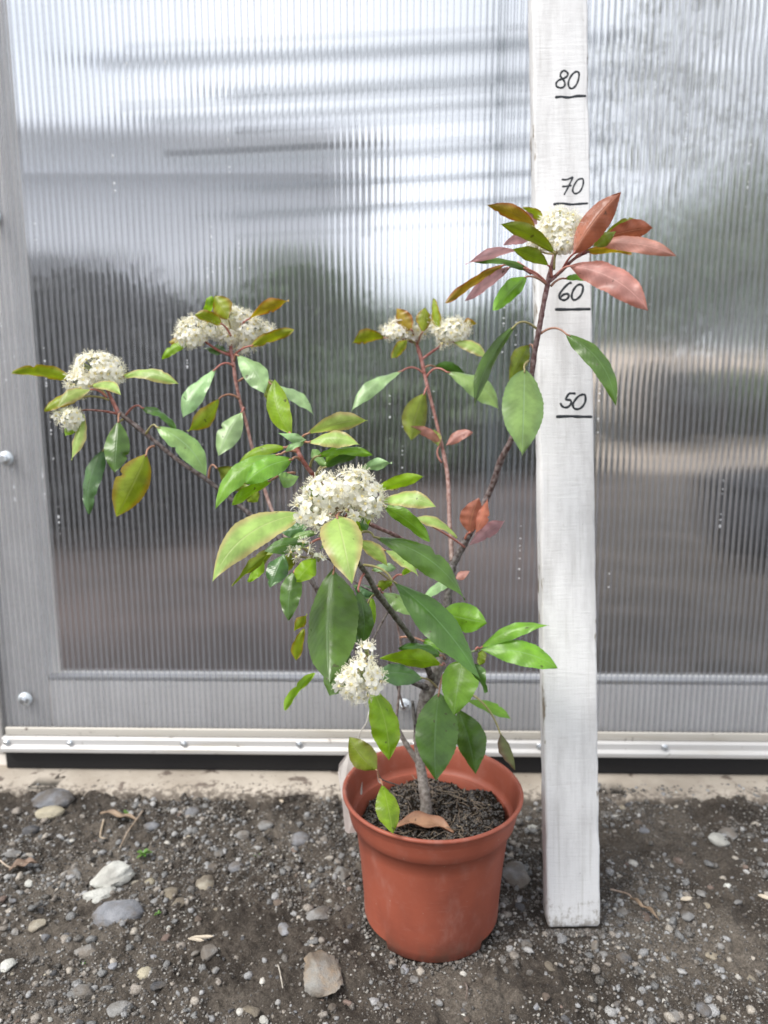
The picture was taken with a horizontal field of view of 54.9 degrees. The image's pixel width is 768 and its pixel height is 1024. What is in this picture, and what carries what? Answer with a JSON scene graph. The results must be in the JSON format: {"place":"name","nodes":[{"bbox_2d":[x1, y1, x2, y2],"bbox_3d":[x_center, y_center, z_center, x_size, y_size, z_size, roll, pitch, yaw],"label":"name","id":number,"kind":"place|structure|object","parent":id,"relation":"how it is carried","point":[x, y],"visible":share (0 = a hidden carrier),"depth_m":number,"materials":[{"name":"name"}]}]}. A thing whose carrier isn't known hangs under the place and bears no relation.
{"place":"outdoors","nodes":[
{"label":"outdoors","id":0,"kind":"place"},
{"bbox_2d":[0,770,767,1023],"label":"ground","id":1,"kind":"structure","parent":0,"point":[257,946],"depth_m":0.72,"materials":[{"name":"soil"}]},
{"bbox_2d":[0,895,6,902],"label":"pebble","id":2,"kind":"object","parent":1,"relation":"on","point":[3,898],"visible":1,"depth_m":0.76,"materials":[{"name":"brown stone"}]},
{"bbox_2d":[0,958,15,972],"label":"stone","id":3,"kind":"object","parent":1,"relation":"on","point":[6,965],"visible":1,"depth_m":0.67,"materials":[{"name":"stone"}]},
{"bbox_2d":[0,859,21,867],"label":"dry twig","id":4,"kind":"object","parent":1,"relation":"on","point":[3,863],"visible":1,"depth_m":0.82,"materials":[{"name":"wood"}]},
{"bbox_2d":[1,850,21,857],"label":"stone","id":5,"kind":"object","parent":1,"relation":"on","point":[11,853],"visible":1,"depth_m":0.84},
{"bbox_2d":[9,898,15,903],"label":"pebble","id":6,"kind":"object","parent":1,"relation":"on","point":[12,901],"visible":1,"depth_m":0.77,"materials":[{"name":"grey stone"}]},
{"bbox_2d":[11,928,17,935],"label":"pebble","id":7,"kind":"object","parent":1,"relation":"on","point":[14,931],"visible":1,"depth_m":0.72,"materials":[{"name":"grey stone"}]},
{"bbox_2d":[9,857,36,870],"bbox_3d":[-0.397,0.387,0.812,0.028,0.009,0.012,-4,11,-24],"label":"dry leaf","id":8,"kind":"object","parent":1,"relation":"on","point":[18,862],"visible":1,"depth_m":0.81,"materials":[{"name":"plant"}]},
{"bbox_2d":[24,879,32,887],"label":"pebble","id":9,"kind":"object","parent":1,"relation":"on","point":[28,883],"visible":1,"depth_m":0.79,"materials":[{"name":"white stone"}]},
{"bbox_2d":[22,825,38,835],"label":"stone","id":10,"kind":"object","parent":1,"relation":"on","point":[34,829],"visible":1,"depth_m":0.88,"materials":[{"name":"stone"}]},
{"bbox_2d":[28,919,45,932],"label":"stone","id":11,"kind":"object","parent":1,"relation":"on","point":[35,926],"visible":1,"depth_m":0.72,"materials":[{"name":"stone"}]},
{"bbox_2d":[37,907,43,913],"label":"pebble","id":12,"kind":"object","parent":1,"relation":"on","point":[41,910],"visible":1,"depth_m":0.75,"materials":[{"name":"stone"}]},
{"bbox_2d":[41,934,49,941],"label":"pebble","id":13,"kind":"object","parent":1,"relation":"on","point":[44,937],"visible":1,"depth_m":0.71,"materials":[{"name":"grey stone"}]},
{"bbox_2d":[35,805,64,818],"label":"stone","id":14,"kind":"object","parent":1,"relation":"on","point":[52,812],"visible":1,"depth_m":0.91,"materials":[{"name":"stone"}]},
{"bbox_2d":[31,788,74,808],"bbox_3d":[-0.420,0.364,0.938,0.054,0.024,0.038,1,10,8],"label":"stone","id":15,"kind":"object","parent":1,"relation":"on","point":[62,798],"visible":0.92,"depth_m":0.93,"materials":[{"name":"stone"}]},
{"bbox_2d":[58,1007,64,1013],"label":"pebble","id":16,"kind":"object","parent":1,"relation":"on","point":[60,1011],"visible":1,"depth_m":0.63,"materials":[{"name":"grey stone"}]},
{"bbox_2d":[64,867,80,882],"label":"stone","id":17,"kind":"object","parent":1,"relation":"on","point":[75,871],"visible":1,"depth_m":0.80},
{"bbox_2d":[76,1019,83,1023],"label":"pebble","id":18,"kind":"object","parent":1,"relation":"on","point":[78,1021],"visible":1,"depth_m":0.61,"materials":[{"name":"stone"}]},
{"bbox_2d":[66,984,95,1000],"bbox_3d":[-0.266,0.422,0.648,0.026,0.016,0.014,0,10,0],"label":"stone","id":19,"kind":"object","parent":1,"relation":"on","point":[86,992],"visible":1,"depth_m":0.64,"materials":[{"name":"stone"}]},
{"bbox_2d":[74,943,95,958],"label":"stone","id":20,"kind":"object","parent":1,"relation":"on","point":[84,952],"visible":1,"depth_m":0.69,"materials":[{"name":"stone"}]},
{"bbox_2d":[83,886,115,903],"bbox_3d":[-0.295,0.398,0.770,0.031,0.014,0.023,-9,14,-42],"label":"stone","id":21,"kind":"object","parent":1,"relation":"on","point":[97,895],"visible":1,"depth_m":0.76,"materials":[{"name":"stone"}]},
{"bbox_2d":[99,819,106,838],"bbox_3d":[-0.336,0.381,0.882,0.008,0.010,0.037,-5,11,-24],"label":"dry twig","id":22,"kind":"object","parent":1,"relation":"on","point":[101,829],"visible":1,"depth_m":0.89,"materials":[{"name":"wood"}]},
{"bbox_2d":[90,860,134,888],"bbox_3d":[-0.292,0.390,0.791,0.036,0.023,0.041,6,12,30],"label":"stone","id":23,"kind":"object","parent":1,"relation":"on","point":[118,873],"visible":1,"depth_m":0.79,"materials":[{"name":"stone"}]},
{"bbox_2d":[108,962,117,969],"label":"pebble","id":24,"kind":"object","parent":1,"relation":"on","point":[112,966],"visible":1,"depth_m":0.67,"materials":[{"name":"white stone"}]},
{"bbox_2d":[92,899,143,927],"bbox_3d":[-0.266,0.403,0.739,0.050,0.022,0.036,-1,10,-8],"label":"stone","id":25,"kind":"object","parent":1,"relation":"on","point":[107,913],"visible":0.94,"depth_m":0.73,"materials":[{"name":"stone"}]},
{"bbox_2d":[100,809,137,820],"bbox_3d":[-0.324,0.370,0.903,0.054,0.008,0.008,3,10,17],"label":"dry leaf","id":26,"kind":"object","parent":1,"relation":"on","point":[114,812],"visible":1,"depth_m":0.90,"materials":[{"name":"plant"}]},
{"bbox_2d":[106,1000,132,1017],"bbox_3d":[-0.226,0.425,0.632,0.022,0.010,0.014,0,10,0],"label":"stone","id":27,"kind":"object","parent":1,"relation":"on","point":[114,1009],"visible":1,"depth_m":0.63,"materials":[{"name":"stone"}]},
{"bbox_2d":[119,810,143,847],"bbox_3d":[-0.300,0.376,0.882,0.005,0.005,0.075,0,10,0],"label":"dry twig","id":28,"kind":"object","parent":1,"relation":"on","point":[141,812],"visible":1,"depth_m":0.88,"materials":[{"name":"wood"}]},
{"bbox_2d":[137,966,150,979],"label":"stone","id":29,"kind":"object","parent":1,"relation":"on","point":[142,972],"visible":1,"depth_m":0.67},
{"bbox_2d":[137,848,151,857],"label":"weed seedling","id":30,"kind":"object","parent":1,"relation":"on","point":[144,852],"visible":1,"depth_m":0.83,"materials":[{"name":"green plant"}]},
{"bbox_2d":[145,878,154,884],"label":"stone","id":31,"kind":"object","parent":1,"relation":"on","point":[151,881],"visible":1,"depth_m":0.79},
{"bbox_2d":[144,822,159,830],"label":"stone","id":32,"kind":"object","parent":1,"relation":"on","point":[151,826],"visible":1,"depth_m":0.89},
{"bbox_2d":[150,981,166,990],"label":"pebble","id":33,"kind":"object","parent":1,"relation":"on","point":[154,986],"visible":1,"depth_m":0.66,"materials":[{"name":"stone"}]},
{"bbox_2d":[161,933,170,941],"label":"pebble","id":34,"kind":"object","parent":1,"relation":"on","point":[165,937],"visible":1,"depth_m":0.71,"materials":[{"name":"brown stone"}]},
{"bbox_2d":[160,887,178,898],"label":"stone","id":35,"kind":"object","parent":1,"relation":"on","point":[169,892],"visible":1,"depth_m":0.76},
{"bbox_2d":[171,897,184,906],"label":"stone","id":36,"kind":"object","parent":1,"relation":"on","point":[181,900],"visible":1,"depth_m":0.75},
{"bbox_2d":[186,878,194,883],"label":"pebble","id":37,"kind":"object","parent":1,"relation":"on","point":[191,880],"visible":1,"depth_m":0.78,"materials":[{"name":"stone"}]},
{"bbox_2d":[185,806,198,814],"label":"stone","id":38,"kind":"object","parent":1,"relation":"on","point":[191,810],"visible":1,"depth_m":0.92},
{"bbox_2d":[191,951,199,956],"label":"pebble","id":39,"kind":"object","parent":1,"relation":"on","point":[194,953],"visible":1,"depth_m":0.69,"materials":[{"name":"grey stone"}]},
{"bbox_2d":[188,938,203,941],"bbox_3d":[-0.179,0.408,0.706,0.016,0.002,0.002,4,12,7],"label":"wood chip","id":40,"kind":"object","parent":1,"relation":"on","point":[197,939],"visible":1,"depth_m":0.70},
{"bbox_2d":[195,915,201,921],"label":"pebble","id":41,"kind":"object","parent":1,"relation":"on","point":[197,918],"visible":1,"depth_m":0.73,"materials":[{"name":"brown stone"}]},
{"bbox_2d":[190,935,213,938],"bbox_3d":[-0.175,0.408,0.709,0.022,0.002,0.003,2,9,-6],"label":"wood chip","id":42,"kind":"object","parent":1,"relation":"on","point":[203,936],"visible":1,"depth_m":0.71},
{"bbox_2d":[196,875,213,889],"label":"stone","id":43,"kind":"object","parent":1,"relation":"on","point":[204,882],"visible":1,"depth_m":0.78,"materials":[{"name":"stone"}]},
{"bbox_2d":[201,944,217,960],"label":"stone","id":44,"kind":"object","parent":1,"relation":"on","point":[208,951],"visible":1,"depth_m":0.69,"materials":[{"name":"stone"}]},
{"bbox_2d":[207,863,217,872],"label":"stone","id":45,"kind":"object","parent":1,"relation":"on","point":[210,866],"visible":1,"depth_m":0.81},
{"bbox_2d":[211,966,219,973],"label":"pebble","id":46,"kind":"object","parent":1,"relation":"on","point":[214,970],"visible":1,"depth_m":0.67,"materials":[{"name":"grey stone"}]},
{"bbox_2d":[214,849,223,856],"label":"stone","id":47,"kind":"object","parent":1,"relation":"on","point":[218,853],"visible":1,"depth_m":0.83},
{"bbox_2d":[228,861,243,871],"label":"stone","id":48,"kind":"object","parent":1,"relation":"on","point":[232,867],"visible":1,"depth_m":0.81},
{"bbox_2d":[236,830,249,839],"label":"pebble","id":49,"kind":"object","parent":1,"relation":"on","point":[242,834],"visible":1,"depth_m":0.85,"materials":[{"name":"grey stone"}]},
{"bbox_2d":[243,1005,259,1017],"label":"stone","id":50,"kind":"object","parent":1,"relation":"on","point":[253,1011],"visible":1,"depth_m":0.63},
{"bbox_2d":[259,1015,267,1023],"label":"pebble","id":51,"kind":"object","parent":1,"relation":"on","point":[263,1019],"visible":1,"depth_m":0.62,"materials":[{"name":"white stone"}]},
{"bbox_2d":[258,820,273,830],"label":"stone","id":52,"kind":"object","parent":1,"relation":"on","point":[263,825],"visible":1,"depth_m":0.89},
{"bbox_2d":[273,899,281,905],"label":"pebble","id":53,"kind":"object","parent":1,"relation":"on","point":[276,902],"visible":1,"depth_m":0.76,"materials":[{"name":"brown stone"}]},
{"bbox_2d":[277,964,282,988],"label":"dry twig","id":54,"kind":"object","parent":1,"relation":"on","point":[280,975],"visible":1,"depth_m":0.66,"materials":[{"name":"wood"}]},
{"bbox_2d":[278,922,288,935],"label":"stone","id":55,"kind":"object","parent":1,"relation":"on","point":[282,928],"visible":1,"depth_m":0.72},
{"bbox_2d":[283,866,291,871],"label":"stone","id":56,"kind":"object","parent":1,"relation":"on","point":[289,868],"visible":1,"depth_m":0.81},
{"bbox_2d":[290,831,309,846],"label":"stone","id":57,"kind":"object","parent":1,"relation":"on","point":[298,839],"visible":1,"depth_m":0.86,"materials":[{"name":"stone"}]},
{"bbox_2d":[305,906,330,920],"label":"stone","id":58,"kind":"object","parent":1,"relation":"on","point":[320,913],"visible":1,"depth_m":0.74,"materials":[{"name":"stone"}]},
{"bbox_2d":[303,950,342,997],"bbox_3d":[-0.057,0.415,0.666,0.038,0.018,0.053,-5,11,-25],"label":"stone","id":59,"kind":"object","parent":1,"relation":"on","point":[322,977],"visible":1,"depth_m":0.66,"materials":[{"name":"stone"}]},
{"bbox_2d":[328,1003,335,1010],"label":"pebble","id":60,"kind":"object","parent":1,"relation":"on","point":[331,1006],"visible":1,"depth_m":0.63,"materials":[{"name":"stone"}]},
{"bbox_2d":[334,905,340,910],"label":"pebble","id":61,"kind":"object","parent":1,"relation":"on","point":[337,908],"visible":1,"depth_m":0.75,"materials":[{"name":"grey stone"}]},
{"bbox_2d":[334,866,350,881],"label":"stone","id":62,"kind":"object","parent":1,"relation":"on","point":[344,874],"visible":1,"depth_m":0.80,"materials":[{"name":"stone"}]},
{"bbox_2d":[343,999,351,1005],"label":"pebble","id":63,"kind":"object","parent":1,"relation":"on","point":[347,1002],"visible":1,"depth_m":0.64,"materials":[{"name":"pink stone"}]},
{"bbox_2d":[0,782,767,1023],"bbox_3d":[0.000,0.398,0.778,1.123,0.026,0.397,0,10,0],"label":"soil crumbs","id":64,"kind":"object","parent":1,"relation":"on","point":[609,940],"visible":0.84,"depth_m":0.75,"materials":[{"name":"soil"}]},
{"bbox_2d":[0,765,767,806],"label":"concrete footing","id":65,"kind":"object","parent":1,"relation":"on","point":[124,784],"visible":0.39,"depth_m":0.97,"materials":[{"name":"concrete"}]},
{"bbox_2d":[0,0,767,774],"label":"greenhouse wall","id":66,"kind":"structure","parent":65,"relation":"on","point":[338,174],"depth_m":0.91,"materials":[{"name":"plastic"}]},
{"bbox_2d":[401,964,408,974],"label":"stone","id":67,"kind":"object","parent":1,"relation":"on","point":[405,968],"visible":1,"depth_m":0.68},
{"bbox_2d":[409,975,418,983],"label":"stone","id":68,"kind":"object","parent":1,"relation":"on","point":[413,979],"visible":1,"depth_m":0.67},
{"bbox_2d":[342,744,523,962],"bbox_3d":[0.047,0.336,0.732,0.175,0.140,0.175,0,10,0],"label":"flower pot","id":69,"kind":"object","parent":1,"relation":"on","point":[431,901],"visible":0.87,"depth_m":0.68,"materials":[{"name":"plastic"}]},
{"bbox_2d":[338,712,368,833],"bbox_3d":[-0.031,0.255,0.754,0.035,0.131,0.040,-5,11,-24],"label":"plant tag","id":70,"kind":"object","parent":69,"relation":"hanging from","point":[346,766],"visible":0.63,"depth_m":0.76,"materials":[{"name":"plastic"}]},
{"bbox_2d":[362,777,504,839],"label":"potting soil","id":71,"kind":"structure","parent":69,"relation":"in","point":[440,813],"depth_m":0.74,"materials":[{"name":"soil"}]},
{"bbox_2d":[12,192,675,832],"bbox_3d":[-0.038,0.020,0.669,0.434,0.575,0.387,9,14,42],"label":"flowering shrub","id":72,"kind":"object","parent":71,"relation":"in","point":[342,618],"visible":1,"depth_m":0.62,"materials":[{"name":"green plant"}]},
{"bbox_2d":[396,811,453,833],"bbox_3d":[0.038,0.296,0.705,0.056,0.012,0.023,0,10,0],"label":"dead leaf","id":73,"kind":"object","parent":71,"relation":"on","point":[421,819],"visible":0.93,"depth_m":0.71,"materials":[{"name":"plant"}]},
{"bbox_2d":[369,775,492,839],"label":"root fibres","id":74,"kind":"object","parent":71,"relation":"in","point":[455,796],"visible":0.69,"depth_m":0.73,"materials":[{"name":"soil"}]},
{"bbox_2d":[435,998,442,1005],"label":"pebble","id":75,"kind":"object","parent":1,"relation":"on","point":[438,1002],"visible":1,"depth_m":0.64,"materials":[{"name":"grey stone"}]},
{"bbox_2d":[464,982,467,998],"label":"dry twig","id":76,"kind":"object","parent":1,"relation":"on","point":[465,983],"visible":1,"depth_m":0.64,"materials":[{"name":"wood"}]},
{"bbox_2d":[464,1016,469,1022],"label":"pebble","id":77,"kind":"object","parent":1,"relation":"on","point":[466,1019],"visible":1,"depth_m":0.62,"materials":[{"name":"brown stone"}]},
{"bbox_2d":[356,896,607,974],"bbox_3d":[0.088,0.409,0.725,0.241,0.005,0.150,5,11,24],"label":"foot grit","id":78,"kind":"object","parent":1,"relation":"on","point":[587,931],"visible":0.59,"depth_m":0.71,"materials":[{"name":"gravel"}]},
{"bbox_2d":[502,861,530,888],"bbox_3d":[0.143,0.392,0.798,0.030,0.015,0.041,0,10,0],"label":"stone","id":79,"kind":"object","parent":1,"relation":"on","point":[516,873],"visible":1,"depth_m":0.79,"materials":[{"name":"stone"}]},
{"bbox_2d":[515,902,524,910],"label":"stone","id":80,"kind":"object","parent":1,"relation":"on","point":[520,906],"visible":1,"depth_m":0.75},
{"bbox_2d":[521,939,532,947],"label":"stone","id":81,"kind":"object","parent":1,"relation":"on","point":[527,942],"visible":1,"depth_m":0.70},
{"bbox_2d":[533,1003,539,1009],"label":"pebble","id":82,"kind":"object","parent":1,"relation":"on","point":[536,1006],"visible":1,"depth_m":0.63,"materials":[{"name":"white stone"}]},
{"bbox_2d":[542,992,549,1000],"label":"pebble","id":83,"kind":"object","parent":1,"relation":"on","point":[545,996],"visible":1,"depth_m":0.64,"materials":[{"name":"brown stone"}]},
{"bbox_2d":[544,961,555,971],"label":"stone","id":84,"kind":"object","parent":1,"relation":"on","point":[548,965],"visible":1,"depth_m":0.68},
{"bbox_2d":[528,0,599,926],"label":"measuring board","id":85,"kind":"object","parent":1,"relation":"on","point":[559,133],"visible":0.88,"depth_m":0.71,"materials":[{"name":"white wood"}]},
{"bbox_2d":[561,1014,569,1023],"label":"pebble","id":86,"kind":"object","parent":1,"relation":"on","point":[565,1018],"visible":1,"depth_m":0.62,"materials":[{"name":"stone"}]},
{"bbox_2d":[591,940,598,950],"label":"stone","id":87,"kind":"object","parent":1,"relation":"on","point":[594,944],"visible":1,"depth_m":0.70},
{"bbox_2d":[599,951,607,956],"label":"stone","id":88,"kind":"object","parent":1,"relation":"on","point":[604,953],"visible":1,"depth_m":0.69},
{"bbox_2d":[612,1001,619,1007],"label":"pebble","id":89,"kind":"object","parent":1,"relation":"on","point":[616,1004],"visible":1,"depth_m":0.65,"materials":[{"name":"grey stone"}]},
{"bbox_2d":[610,888,631,897],"bbox_3d":[0.247,0.396,0.770,0.006,0.006,0.025,-10,14,-44],"label":"dry twig","id":90,"kind":"object","parent":1,"relation":"on","point":[615,890],"visible":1,"depth_m":0.77,"materials":[{"name":"wood"}]},
{"bbox_2d":[617,908,627,915],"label":"stone","id":91,"kind":"object","parent":1,"relation":"on","point":[624,912],"visible":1,"depth_m":0.75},
{"bbox_2d":[616,952,631,963],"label":"stone","id":92,"kind":"object","parent":1,"relation":"on","point":[623,956],"visible":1,"depth_m":0.69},
{"bbox_2d":[630,960,643,974],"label":"stone","id":93,"kind":"object","parent":1,"relation":"on","point":[639,969],"visible":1,"depth_m":0.68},
{"bbox_2d":[634,820,643,824],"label":"pebble","id":94,"kind":"object","parent":1,"relation":"on","point":[638,822],"visible":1,"depth_m":0.89,"materials":[{"name":"brown stone"}]},
{"bbox_2d":[630,898,658,920],"bbox_3d":[0.263,0.398,0.745,0.004,0.008,0.036,-6,12,-31],"label":"dry leaf","id":95,"kind":"object","parent":1,"relation":"on","point":[648,908],"visible":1,"depth_m":0.74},
{"bbox_2d":[639,911,649,921],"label":"stone","id":96,"kind":"object","parent":1,"relation":"on","point":[646,917],"visible":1,"depth_m":0.74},
{"bbox_2d":[639,827,649,833],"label":"pebble","id":97,"kind":"object","parent":1,"relation":"on","point":[642,830],"visible":1,"depth_m":0.87,"materials":[{"name":"grey stone"}]},
{"bbox_2d":[658,891,667,901],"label":"pebble","id":98,"kind":"object","parent":1,"relation":"on","point":[663,895],"visible":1,"depth_m":0.77,"materials":[{"name":"grey stone"}]},
{"bbox_2d":[670,1009,681,1020],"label":"stone","id":99,"kind":"object","parent":1,"relation":"on","point":[675,1014],"visible":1,"depth_m":0.63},
{"bbox_2d":[673,857,682,864],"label":"stone","id":100,"kind":"object","parent":1,"relation":"on","point":[677,860],"visible":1,"depth_m":0.82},
{"bbox_2d":[680,896,691,900],"bbox_3d":[0.311,0.398,0.760,0.014,0.002,0.005,1,9,-8],"label":"wood chip","id":101,"kind":"object","parent":1,"relation":"on","point":[688,898],"visible":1,"depth_m":0.76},
{"bbox_2d":[681,911,693,921],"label":"stone","id":102,"kind":"object","parent":1,"relation":"on","point":[687,916],"visible":1,"depth_m":0.73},
{"bbox_2d":[696,889,705,897],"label":"stone","id":103,"kind":"object","parent":1,"relation":"on","point":[701,893],"visible":1,"depth_m":0.77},
{"bbox_2d":[696,1002,711,1016],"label":"stone","id":104,"kind":"object","parent":1,"relation":"on","point":[702,1008],"visible":1,"depth_m":0.63,"materials":[{"name":"stone"}]},
{"bbox_2d":[705,952,717,959],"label":"stone","id":105,"kind":"object","parent":1,"relation":"on","point":[710,957],"visible":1,"depth_m":0.69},
{"bbox_2d":[708,832,729,846],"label":"stone","id":106,"kind":"object","parent":1,"relation":"on","point":[716,839],"visible":1,"depth_m":0.85,"materials":[{"name":"stone"}]},
{"bbox_2d":[718,943,724,949],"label":"stone","id":107,"kind":"object","parent":1,"relation":"on","point":[721,946],"visible":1,"depth_m":0.70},
{"bbox_2d":[720,1014,725,1019],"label":"stone","id":108,"kind":"object","parent":1,"relation":"on","point":[722,1017],"visible":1,"depth_m":0.63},
{"bbox_2d":[719,827,737,838],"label":"stone","id":109,"kind":"object","parent":1,"relation":"on","point":[730,832],"visible":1,"depth_m":0.87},
{"bbox_2d":[734,899,741,904],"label":"pebble","id":110,"kind":"object","parent":1,"relation":"on","point":[737,902],"visible":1,"depth_m":0.75,"materials":[{"name":"grey stone"}]},
{"bbox_2d":[747,975,755,982],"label":"pebble","id":111,"kind":"object","parent":1,"relation":"on","point":[751,977],"visible":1,"depth_m":0.67,"materials":[{"name":"beige stone"}]},
{"bbox_2d":[758,894,767,899],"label":"wood chip","id":112,"kind":"object","parent":1,"relation":"on","point":[763,896],"visible":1,"depth_m":0.76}
]}

